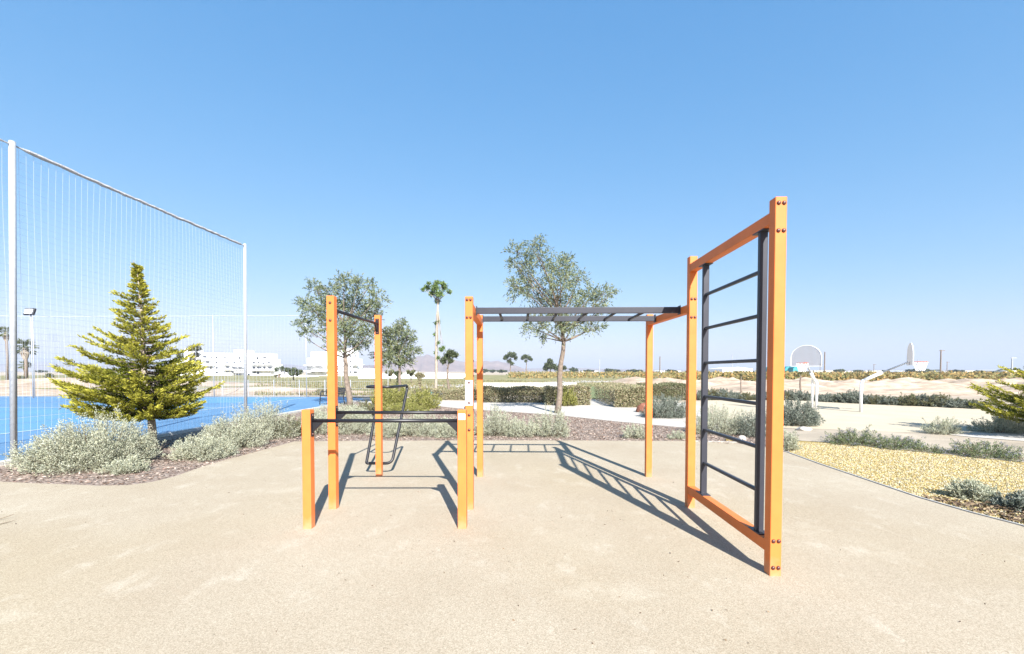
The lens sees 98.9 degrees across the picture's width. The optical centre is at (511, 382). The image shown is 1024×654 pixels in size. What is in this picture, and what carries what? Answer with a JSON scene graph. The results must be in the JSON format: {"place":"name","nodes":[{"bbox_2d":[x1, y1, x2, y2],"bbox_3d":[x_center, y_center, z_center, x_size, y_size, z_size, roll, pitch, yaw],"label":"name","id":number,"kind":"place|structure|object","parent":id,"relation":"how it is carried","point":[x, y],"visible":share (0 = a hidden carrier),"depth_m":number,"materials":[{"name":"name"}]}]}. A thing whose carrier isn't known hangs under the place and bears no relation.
{"place":"outdoors","nodes":[
{"label":"outdoors","id":0,"kind":"place"},
{"bbox_2d":[0,396,360,460],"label":"blue court","id":1,"kind":"object","parent":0,"point":[201,416],"visible":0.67,"depth_m":17.74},
{"bbox_2d":[23,308,36,397],"bbox_3d":[-28.243,-1.722,25.702,0.600,5.297,0.240,0,2,1],"label":"floodlight pole","id":2,"kind":"object","parent":1,"relation":"on","point":[30,311],"visible":0.94,"depth_m":25.71,"materials":[{"name":"metal"}]},
{"bbox_2d":[0,407,213,433],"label":"court","id":3,"kind":"object","parent":1,"relation":"on","point":[24,424],"visible":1,"depth_m":14.69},
{"bbox_2d":[0,397,300,433],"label":"court markings","id":4,"kind":"object","parent":3,"relation":"on","point":[199,410],"visible":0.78,"depth_m":24.09,"materials":[{"name":"white paint"}]},
{"bbox_2d":[0,139,246,459],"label":"net fence","id":5,"kind":"object","parent":1,"relation":"on","point":[13,266],"visible":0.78,"depth_m":7.95,"materials":[{"name":"metal"}]},
{"bbox_2d":[0,315,306,396],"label":"net fence","id":6,"kind":"object","parent":1,"relation":"on","point":[212,326],"visible":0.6,"depth_m":27.31,"materials":[{"name":"metal"}]},
{"bbox_2d":[189,397,298,402],"bbox_3d":[-17.890,0.951,24.208,11.100,0.001,4.500,0,2,1],"label":"court","id":7,"kind":"object","parent":1,"relation":"on","point":[226,400],"visible":0.33,"depth_m":23.75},
{"bbox_2d":[319,387,345,404],"bbox_3d":[-8.507,0.643,20.765,1.350,0.832,0.681,1,2,39],"label":"park bench","id":8,"kind":"object","parent":1,"relation":"on","point":[341,390],"visible":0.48,"depth_m":20.76,"materials":[{"name":"grey metal"}]},
{"bbox_2d":[0,378,370,394],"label":"sandy bank","id":9,"kind":"structure","parent":0,"point":[24,386],"depth_m":41.83,"materials":[{"name":"beige sand"}]},
{"bbox_2d":[276,372,318,376],"bbox_3d":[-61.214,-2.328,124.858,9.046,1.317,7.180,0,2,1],"label":"building","id":10,"kind":"structure","parent":0,"point":[285,374],"depth_m":122.39,"materials":[{"name":"white paint"}]},
{"bbox_2d":[0,375,656,396],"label":"grass field","id":11,"kind":"structure","parent":0,"point":[234,378],"depth_m":84.32,"materials":[{"name":"green plant"}]},
{"bbox_2d":[0,326,8,379],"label":"palm tree","id":12,"kind":"object","parent":11,"relation":"on","point":[5,335],"visible":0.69,"depth_m":63.51,"materials":[{"name":"brown plant"}]},
{"bbox_2d":[17,338,39,377],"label":"palm tree","id":13,"kind":"object","parent":11,"relation":"on","point":[24,352],"visible":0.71,"depth_m":61.41,"materials":[{"name":"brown plant"}]},
{"bbox_2d":[188,343,202,373],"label":"tree","id":14,"kind":"object","parent":11,"relation":"on","point":[197,355],"visible":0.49,"depth_m":96.59,"materials":[{"name":"green plant"}]},
{"bbox_2d":[177,349,282,374],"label":"apartment building","id":15,"kind":"structure","parent":11,"relation":"on","point":[257,366],"depth_m":172.56,"materials":[{"name":"white paint"}]},
{"bbox_2d":[284,367,302,379],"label":"tree","id":16,"kind":"object","parent":11,"relation":"on","point":[292,371],"visible":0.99,"depth_m":76.00,"materials":[{"name":"green plant"}]},
{"bbox_2d":[358,375,462,377],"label":"wall","id":17,"kind":"structure","parent":11,"relation":"on","point":[409,376],"depth_m":98.42,"materials":[{"name":"white paint"}]},
{"bbox_2d":[413,371,426,391],"bbox_3d":[-6.321,-0.006,30.170,0.942,1.670,0.687,0,2,1],"label":"columnar tree","id":18,"kind":"object","parent":11,"relation":"on","point":[419,375],"visible":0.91,"depth_m":30.09,"materials":[{"name":"green plant"}]},
{"bbox_2d":[439,349,460,389],"bbox_3d":[-4.691,-0.913,32.659,1.682,3.330,1.162,0,2,1],"label":"stone pine","id":19,"kind":"object","parent":11,"relation":"on","point":[448,354],"visible":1,"depth_m":32.50,"materials":[{"name":"green plant"}]},
{"bbox_2d":[255,379,679,395],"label":"grass tufts","id":20,"kind":"object","parent":11,"relation":"on","point":[413,391],"visible":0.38,"depth_m":49.45,"materials":[{"name":"green plant"}]},
{"bbox_2d":[483,383,576,386],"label":"wall","id":21,"kind":"structure","parent":11,"relation":"on","point":[518,384],"depth_m":42.86,"materials":[{"name":"concrete"}]},
{"bbox_2d":[303,348,374,375],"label":"apartment building","id":22,"kind":"structure","parent":0,"point":[316,363],"depth_m":151.90,"materials":[{"name":"white paint"}]},
{"bbox_2d":[0,362,700,370],"bbox_3d":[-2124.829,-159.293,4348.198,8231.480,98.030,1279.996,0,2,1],"label":"hills","id":23,"kind":"structure","parent":0,"point":[39,364],"depth_m":4028.98,"materials":[{"name":"beige sand"}]},
{"bbox_2d":[0,400,789,485],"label":"mulch bed","id":24,"kind":"object","parent":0,"point":[152,470],"visible":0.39,"depth_m":10.23,"materials":[{"name":"brown wood"}]},
{"bbox_2d":[0,424,117,473],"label":"grey shrub","id":25,"kind":"object","parent":24,"relation":"on","point":[24,455],"visible":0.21,"depth_m":6.93,"materials":[{"name":"green plant"}]},
{"bbox_2d":[8,403,166,476],"bbox_3d":[-6.797,0.874,7.435,1.695,1.102,2.083,0,2,1],"label":"grey shrub","id":26,"kind":"object","parent":24,"relation":"on","point":[135,441],"visible":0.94,"depth_m":7.05,"materials":[{"name":"green plant"}]},
{"bbox_2d":[93,453,150,474],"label":"grey shrub","id":27,"kind":"object","parent":24,"relation":"on","point":[133,464],"visible":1,"depth_m":6.82,"materials":[{"name":"green plant"}]},
{"bbox_2d":[48,260,224,450],"bbox_3d":[-7.372,-0.515,8.642,2.518,3.785,2.485,0,2,1],"label":"golden conifer","id":28,"kind":"object","parent":24,"relation":"on","point":[132,389],"visible":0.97,"depth_m":8.36,"materials":[{"name":"green plant"}]},
{"bbox_2d":[161,430,239,461],"bbox_3d":[-5.701,1.146,8.105,1.277,0.534,1.112,0,2,1],"label":"grey shrub","id":29,"kind":"object","parent":24,"relation":"on","point":[199,452],"visible":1,"depth_m":7.92,"materials":[{"name":"green plant"}]},
{"bbox_2d":[189,410,273,448],"bbox_3d":[-5.785,0.967,9.128,1.476,0.831,1.493,0,2,-17],"label":"grey shrub","id":30,"kind":"object","parent":24,"relation":"on","point":[240,435],"visible":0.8,"depth_m":9.10,"materials":[{"name":"green plant"}]},
{"bbox_2d":[227,390,301,439],"bbox_3d":[-5.792,0.738,10.397,1.733,1.208,1.700,0,2,1],"label":"grey shrub","id":31,"kind":"object","parent":24,"relation":"on","point":[269,423],"visible":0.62,"depth_m":10.31,"materials":[{"name":"green plant"}]},
{"bbox_2d":[269,414,301,438],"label":"grey shrub","id":32,"kind":"object","parent":24,"relation":"on","point":[295,425],"visible":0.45,"depth_m":10.58,"materials":[{"name":"green plant"}]},
{"bbox_2d":[297,403,347,434],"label":"grey shrub","id":33,"kind":"object","parent":24,"relation":"on","point":[321,428],"visible":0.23,"depth_m":11.15,"materials":[{"name":"green plant"}]},
{"bbox_2d":[290,269,393,406],"bbox_3d":[-7.397,-1.976,19.770,4.674,6.124,3.259,0,2,1],"label":"feathery tree","id":34,"kind":"object","parent":24,"relation":"on","point":[343,305],"visible":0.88,"depth_m":19.27,"materials":[{"name":"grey plant"}]},
{"bbox_2d":[319,402,371,418],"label":"grey shrub","id":35,"kind":"object","parent":24,"relation":"on","point":[342,408],"visible":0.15,"depth_m":13.65,"materials":[{"name":"green plant"}]},
{"bbox_2d":[323,399,372,434],"bbox_3d":[-4.028,0.869,11.382,1.475,0.900,1.389,0,2,1],"label":"grey shrub","id":36,"kind":"object","parent":24,"relation":"on","point":[358,428],"visible":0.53,"depth_m":11.15,"materials":[{"name":"green plant"}]},
{"bbox_2d":[348,400,374,415],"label":"grey shrub","id":37,"kind":"object","parent":24,"relation":"on","point":[369,407],"visible":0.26,"depth_m":15.71,"materials":[{"name":"green plant"}]},
{"bbox_2d":[368,384,410,407],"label":"shrub","id":38,"kind":"object","parent":24,"relation":"on","point":[390,398],"visible":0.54,"depth_m":19.25,"materials":[{"name":"green plant"}]},
{"bbox_2d":[365,414,417,437],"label":"grey shrub","id":39,"kind":"object","parent":24,"relation":"on","point":[390,430],"visible":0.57,"depth_m":10.68,"materials":[{"name":"green plant"}]},
{"bbox_2d":[383,399,429,410],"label":"shrub","id":40,"kind":"object","parent":24,"relation":"on","point":[408,407],"visible":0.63,"depth_m":16.53,"materials":[{"name":"green plant"}]},
{"bbox_2d":[395,410,445,436],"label":"grey shrub","id":41,"kind":"object","parent":24,"relation":"on","point":[412,426],"visible":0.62,"depth_m":10.76,"materials":[{"name":"green plant"}]},
{"bbox_2d":[406,386,442,408],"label":"shrub","id":42,"kind":"object","parent":24,"relation":"on","point":[428,400],"visible":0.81,"depth_m":18.54,"materials":[{"name":"green plant"}]},
{"bbox_2d":[424,415,475,437],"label":"grey shrub","id":43,"kind":"object","parent":24,"relation":"on","point":[439,431],"visible":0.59,"depth_m":10.54,"materials":[{"name":"green plant"}]},
{"bbox_2d":[474,402,515,436],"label":"grey shrub","id":44,"kind":"object","parent":24,"relation":"on","point":[494,424],"visible":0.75,"depth_m":10.77,"materials":[{"name":"green plant"}]},
{"bbox_2d":[504,416,542,437],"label":"grey shrub","id":45,"kind":"object","parent":24,"relation":"on","point":[515,427],"visible":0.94,"depth_m":10.63,"materials":[{"name":"green plant"}]},
{"bbox_2d":[528,402,570,437],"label":"grey shrub","id":46,"kind":"object","parent":24,"relation":"on","point":[562,429],"visible":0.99,"depth_m":10.67,"materials":[{"name":"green plant"}]},
{"bbox_2d":[620,423,652,438],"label":"grey shrub","id":47,"kind":"object","parent":24,"relation":"on","point":[636,432],"visible":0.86,"depth_m":10.39,"materials":[{"name":"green plant"}]},
{"bbox_2d":[666,429,684,439],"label":"grey shrub","id":48,"kind":"object","parent":24,"relation":"on","point":[678,435],"visible":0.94,"depth_m":10.27,"materials":[{"name":"green plant"}]},
{"bbox_2d":[683,401,753,434],"bbox_3d":[5.300,0.901,11.391,1.668,0.837,1.493,0,2,1],"label":"grey shrub","id":49,"kind":"object","parent":24,"relation":"on","point":[722,427],"visible":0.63,"depth_m":11.12,"materials":[{"name":"green plant"}]},
{"bbox_2d":[727,410,765,437],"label":"grey shrub","id":50,"kind":"object","parent":24,"relation":"on","point":[751,431],"visible":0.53,"depth_m":10.77,"materials":[{"name":"blue plant"}]},
{"bbox_2d":[783,430,802,450],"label":"grey shrub","id":51,"kind":"object","parent":24,"relation":"on","point":[790,441],"visible":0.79,"depth_m":8.76,"materials":[{"name":"green plant"}]},
{"bbox_2d":[765,395,825,426],"bbox_3d":[8.289,0.827,12.945,1.625,0.965,1.346,1,2,31],"label":"grey shrub","id":52,"kind":"object","parent":24,"relation":"on","point":[809,417],"visible":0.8,"depth_m":12.64,"materials":[{"name":"blue plant"}]},
{"bbox_2d":[303,354,532,371],"bbox_3d":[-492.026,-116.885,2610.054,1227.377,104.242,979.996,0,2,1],"label":"hills","id":53,"kind":"structure","parent":0,"point":[426,363],"depth_m":2285.70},
{"bbox_2d":[0,371,1021,465],"bbox_3d":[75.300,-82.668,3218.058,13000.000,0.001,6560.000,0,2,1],"label":"ground","id":54,"kind":"structure","parent":0,"point":[968,398],"depth_m":27.80,"materials":[{"name":"beige sand"}]},
{"bbox_2d":[0,398,369,465],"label":"curb","id":55,"kind":"structure","parent":54,"relation":"on","point":[165,434],"depth_m":11.61,"materials":[{"name":"concrete"}]},
{"bbox_2d":[197,380,373,396],"bbox_3d":[-14.366,0.340,27.886,11.588,1.060,0.053,0,2,1],"label":"fence","id":56,"kind":"object","parent":54,"relation":"on","point":[299,388],"visible":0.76,"depth_m":27.86,"materials":[{"name":"metal"}]},
{"bbox_2d":[420,280,452,387],"bbox_3d":[-4.360,-2.576,25.794,1.961,7.012,1.241,1,2,29],"label":"slim tree","id":57,"kind":"object","parent":54,"relation":"on","point":[433,289],"visible":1,"depth_m":25.65,"materials":[{"name":"green plant"}]},
{"bbox_2d":[431,387,476,399],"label":"clipped hedge","id":58,"kind":"object","parent":54,"relation":"on","point":[453,394],"visible":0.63,"depth_m":24.34,"materials":[{"name":"green plant"}]},
{"bbox_2d":[502,352,517,371],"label":"umbrella pine","id":59,"kind":"object","parent":54,"relation":"on","point":[513,355],"visible":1,"depth_m":188.87,"materials":[{"name":"green plant"}]},
{"bbox_2d":[542,358,557,371],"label":"umbrella pine","id":60,"kind":"object","parent":54,"relation":"on","point":[550,364],"visible":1,"depth_m":168.19,"materials":[{"name":"green plant"}]},
{"bbox_2d":[637,381,685,399],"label":"clipped hedge","id":61,"kind":"object","parent":54,"relation":"on","point":[657,390],"visible":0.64,"depth_m":24.26,"materials":[{"name":"green plant"}]},
{"bbox_2d":[715,388,736,397],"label":"ground cover shrub","id":62,"kind":"object","parent":54,"relation":"on","point":[723,390],"visible":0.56,"depth_m":24.16,"materials":[{"name":"green plant"}]},
{"bbox_2d":[708,367,752,372],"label":"warehouse","id":63,"kind":"structure","parent":54,"relation":"on","point":[727,369],"depth_m":316.29,"materials":[{"name":"white paint"}]},
{"bbox_2d":[737,392,755,399],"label":"ground cover shrub","id":64,"kind":"object","parent":54,"relation":"on","point":[746,395],"visible":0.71,"depth_m":24.23,"materials":[{"name":"green plant"}]},
{"bbox_2d":[506,370,1022,380],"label":"orchard","id":65,"kind":"object","parent":54,"relation":"on","point":[861,375],"visible":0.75,"depth_m":78.27,"materials":[{"name":"green plant"}]},
{"bbox_2d":[789,389,810,400],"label":"ground cover shrub","id":66,"kind":"object","parent":54,"relation":"on","point":[804,395],"visible":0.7,"depth_m":23.72,"materials":[{"name":"green plant"}]},
{"bbox_2d":[818,392,839,401],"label":"ground cover shrub","id":67,"kind":"object","parent":54,"relation":"on","point":[827,396],"visible":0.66,"depth_m":22.69,"materials":[{"name":"green plant"}]},
{"bbox_2d":[837,388,867,403],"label":"ground cover shrub","id":68,"kind":"object","parent":54,"relation":"on","point":[851,396],"visible":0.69,"depth_m":21.83,"materials":[{"name":"green plant"}]},
{"bbox_2d":[708,441,1023,526],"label":"edging","id":69,"kind":"object","parent":54,"relation":"on","point":[905,492],"visible":0.43,"depth_m":5.56,"materials":[{"name":"grey concrete"}]},
{"bbox_2d":[865,394,889,404],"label":"ground cover shrub","id":70,"kind":"object","parent":54,"relation":"on","point":[871,400],"visible":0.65,"depth_m":20.98,"materials":[{"name":"green plant"}]},
{"bbox_2d":[875,394,899,404],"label":"ground cover shrub","id":71,"kind":"object","parent":54,"relation":"on","point":[886,400],"visible":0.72,"depth_m":20.68,"materials":[{"name":"green plant"}]},
{"bbox_2d":[889,391,923,405],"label":"ground cover shrub","id":72,"kind":"object","parent":54,"relation":"on","point":[913,401],"visible":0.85,"depth_m":20.13,"materials":[{"name":"green plant"}]},
{"bbox_2d":[915,393,945,406],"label":"ground cover shrub","id":73,"kind":"object","parent":54,"relation":"on","point":[930,396],"visible":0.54,"depth_m":19.66,"materials":[{"name":"green plant"}]},
{"bbox_2d":[920,392,962,406],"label":"ground cover shrub","id":74,"kind":"object","parent":54,"relation":"on","point":[944,397],"visible":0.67,"depth_m":19.48,"materials":[{"name":"green plant"}]},
{"bbox_2d":[942,398,982,408],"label":"ground cover shrub","id":75,"kind":"object","parent":54,"relation":"on","point":[961,403],"visible":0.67,"depth_m":18.86,"materials":[{"name":"green plant"}]},
{"bbox_2d":[409,380,613,387],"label":"pale track","id":76,"kind":"structure","parent":0,"point":[578,381],"depth_m":61.35,"materials":[{"name":"beige sand"}]},
{"bbox_2d":[0,440,1023,653],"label":"plaza","id":77,"kind":"structure","parent":0,"point":[195,561],"depth_m":3.64,"materials":[{"name":"beige concrete"}]},
{"bbox_2d":[302,409,466,528],"bbox_3d":[-1.283,0.877,4.440,1.650,1.215,0.094,0,2,0],"label":"push up bar stand","id":78,"kind":"object","parent":77,"relation":"on","point":[311,425],"visible":1,"depth_m":4.40,"materials":[{"name":"orange paint"}]},
{"bbox_2d":[326,197,786,575],"bbox_3d":[-0.078,-0.004,5.419,5.066,2.925,3.229,0,2,12],"label":"exercise frame","id":79,"kind":"object","parent":77,"relation":"on","point":[773,223],"visible":0.99,"depth_m":4.73,"materials":[{"name":"orange paint"}]},
{"bbox_2d":[0,0,1023,369],"label":"sky","id":80,"kind":"structure","parent":0,"point":[404,144],"materials":[{"name":"blue"}]},
{"bbox_2d":[358,399,717,428],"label":"gravel path","id":81,"kind":"structure","parent":0,"point":[596,409],"depth_m":17.76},
{"bbox_2d":[367,317,424,401],"bbox_3d":[-5.561,-1.069,21.145,2.688,4.238,2.348,0,2,1],"label":"feathery tree","id":82,"kind":"object","parent":81,"relation":"on","point":[390,350],"visible":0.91,"depth_m":20.77,"materials":[{"name":"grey plant"}]},
{"bbox_2d":[483,385,544,402],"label":"clipped hedge","id":83,"kind":"object","parent":81,"relation":"on","point":[504,391],"visible":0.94,"depth_m":22.36,"materials":[{"name":"green plant"}]},
{"bbox_2d":[501,233,621,412],"bbox_3d":[1.852,-2.234,16.612,4.383,6.841,3.398,1,2,28],"label":"feathery tree","id":84,"kind":"object","parent":81,"relation":"on","point":[554,302],"visible":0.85,"depth_m":16.44,"materials":[{"name":"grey plant"}]},
{"bbox_2d":[554,381,577,405],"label":"shrub","id":85,"kind":"object","parent":81,"relation":"on","point":[569,399],"visible":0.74,"depth_m":19.99,"materials":[{"name":"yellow plant"}]},
{"bbox_2d":[543,383,591,404],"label":"clipped hedge","id":86,"kind":"object","parent":81,"relation":"on","point":[549,392],"visible":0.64,"depth_m":20.59,"materials":[{"name":"green plant"}]},
{"bbox_2d":[593,382,644,406],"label":"clipped hedge","id":87,"kind":"object","parent":81,"relation":"on","point":[630,395],"visible":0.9,"depth_m":19.36,"materials":[{"name":"green plant"}]},
{"bbox_2d":[639,392,685,418],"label":"grey shrub","id":88,"kind":"object","parent":81,"relation":"on","point":[670,408],"visible":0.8,"depth_m":14.91,"materials":[{"name":"blue plant"}]},
{"bbox_2d":[585,384,609,398],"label":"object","id":89,"kind":"structure","parent":0,"point":[593,392],"depth_m":32.42,"materials":[{"name":"green plant"}]},
{"bbox_2d":[605,377,1023,395],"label":"sand mounds","id":90,"kind":"object","parent":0,"point":[915,386],"visible":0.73,"depth_m":38.09,"materials":[{"name":"beige sand"}]},
{"bbox_2d":[708,400,1018,432],"bbox_3d":[14.390,1.147,16.783,12.698,0.001,13.726,1,2,23],"label":"basketball court","id":91,"kind":"object","parent":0,"point":[881,418],"visible":0.52,"depth_m":15.71,"materials":[{"name":"beige concrete"}]},
{"bbox_2d":[790,345,821,410],"bbox_3d":[11.746,-0.172,17.393,1.115,2.633,1.065,0,2,9],"label":"basketball hoop","id":92,"kind":"object","parent":91,"relation":"on","point":[802,356],"visible":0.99,"depth_m":17.39,"materials":[{"name":"white paint"}]},
{"bbox_2d":[859,343,927,411],"bbox_3d":[14.518,-0.168,16.657,1.051,2.663,1.888,-1,2,-39],"label":"basketball hoop","id":93,"kind":"object","parent":91,"relation":"on","point":[910,355],"visible":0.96,"depth_m":16.57,"materials":[{"name":"white paint"}]},
{"bbox_2d":[965,417,1023,433],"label":"grey shrub","id":94,"kind":"object","parent":91,"relation":"on","point":[983,427],"visible":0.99,"depth_m":11.34,"materials":[{"name":"green plant"}]},
{"bbox_2d":[988,410,1023,431],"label":"grey shrub","id":95,"kind":"object","parent":91,"relation":"on","point":[1008,421],"visible":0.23,"depth_m":11.80,"materials":[{"name":"green plant"}]},
{"bbox_2d":[731,428,1023,461],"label":"sandy path","id":96,"kind":"structure","parent":0,"point":[943,440],"depth_m":10.36,"materials":[{"name":"beige sand"}]},
{"bbox_2d":[920,415,964,434],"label":"grey shrub","id":97,"kind":"object","parent":96,"relation":"on","point":[945,427],"visible":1,"depth_m":11.07,"materials":[{"name":"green plant"}]},
{"bbox_2d":[945,438,1022,459],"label":"rosemary shrub","id":98,"kind":"object","parent":96,"relation":"on","point":[973,450],"visible":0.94,"depth_m":8.21,"materials":[{"name":"green plant"}]},
{"bbox_2d":[947,432,1023,440],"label":"white gravel strip","id":99,"kind":"object","parent":96,"relation":"on","point":[1012,436],"visible":1,"depth_m":10.78,"materials":[{"name":"white gravel"}]},
{"bbox_2d":[966,365,1023,422],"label":"golden conifer","id":100,"kind":"object","parent":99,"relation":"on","point":[1016,400],"visible":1,"depth_m":11.01,"materials":[{"name":"yellow plant"}]},
{"bbox_2d":[790,441,1023,524],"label":"gravel bed","id":101,"kind":"object","parent":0,"point":[876,466],"visible":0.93,"depth_m":7.10,"materials":[{"name":"beige gravel"}]},
{"bbox_2d":[820,424,893,446],"bbox_3d":[7.611,1.135,9.603,1.522,0.481,0.967,0,2,1],"label":"rosemary shrub","id":102,"kind":"object","parent":101,"relation":"on","point":[848,439],"visible":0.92,"depth_m":9.53,"materials":[{"name":"green plant"}]},
{"bbox_2d":[852,433,926,451],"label":"rosemary shrub","id":103,"kind":"object","parent":101,"relation":"on","point":[901,443],"visible":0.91,"depth_m":9.04,"materials":[{"name":"green plant"}]},
{"bbox_2d":[903,443,957,454],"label":"rosemary shrub","id":104,"kind":"object","parent":101,"relation":"on","point":[933,450],"visible":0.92,"depth_m":8.67,"materials":[{"name":"green plant"}]},
{"bbox_2d":[941,476,1000,502],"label":"grey shrub","id":105,"kind":"object","parent":101,"relation":"on","point":[972,489],"visible":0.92,"depth_m":5.44,"materials":[{"name":"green plant"}]},
{"bbox_2d":[923,494,1023,522],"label":"leaf litter","id":106,"kind":"object","parent":101,"relation":"on","point":[1014,518],"visible":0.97,"depth_m":5.00,"materials":[{"name":"brown plant"}]},
{"bbox_2d":[989,488,1023,512],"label":"grey shrub","id":107,"kind":"object","parent":101,"relation":"on","point":[1016,499],"visible":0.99,"depth_m":5.04,"materials":[{"name":"blue plant"}]},
{"bbox_2d":[993,451,1023,462],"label":"rosemary shrub","id":108,"kind":"object","parent":101,"relation":"on","point":[1014,458],"visible":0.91,"depth_m":7.86,"materials":[{"name":"green plant"}]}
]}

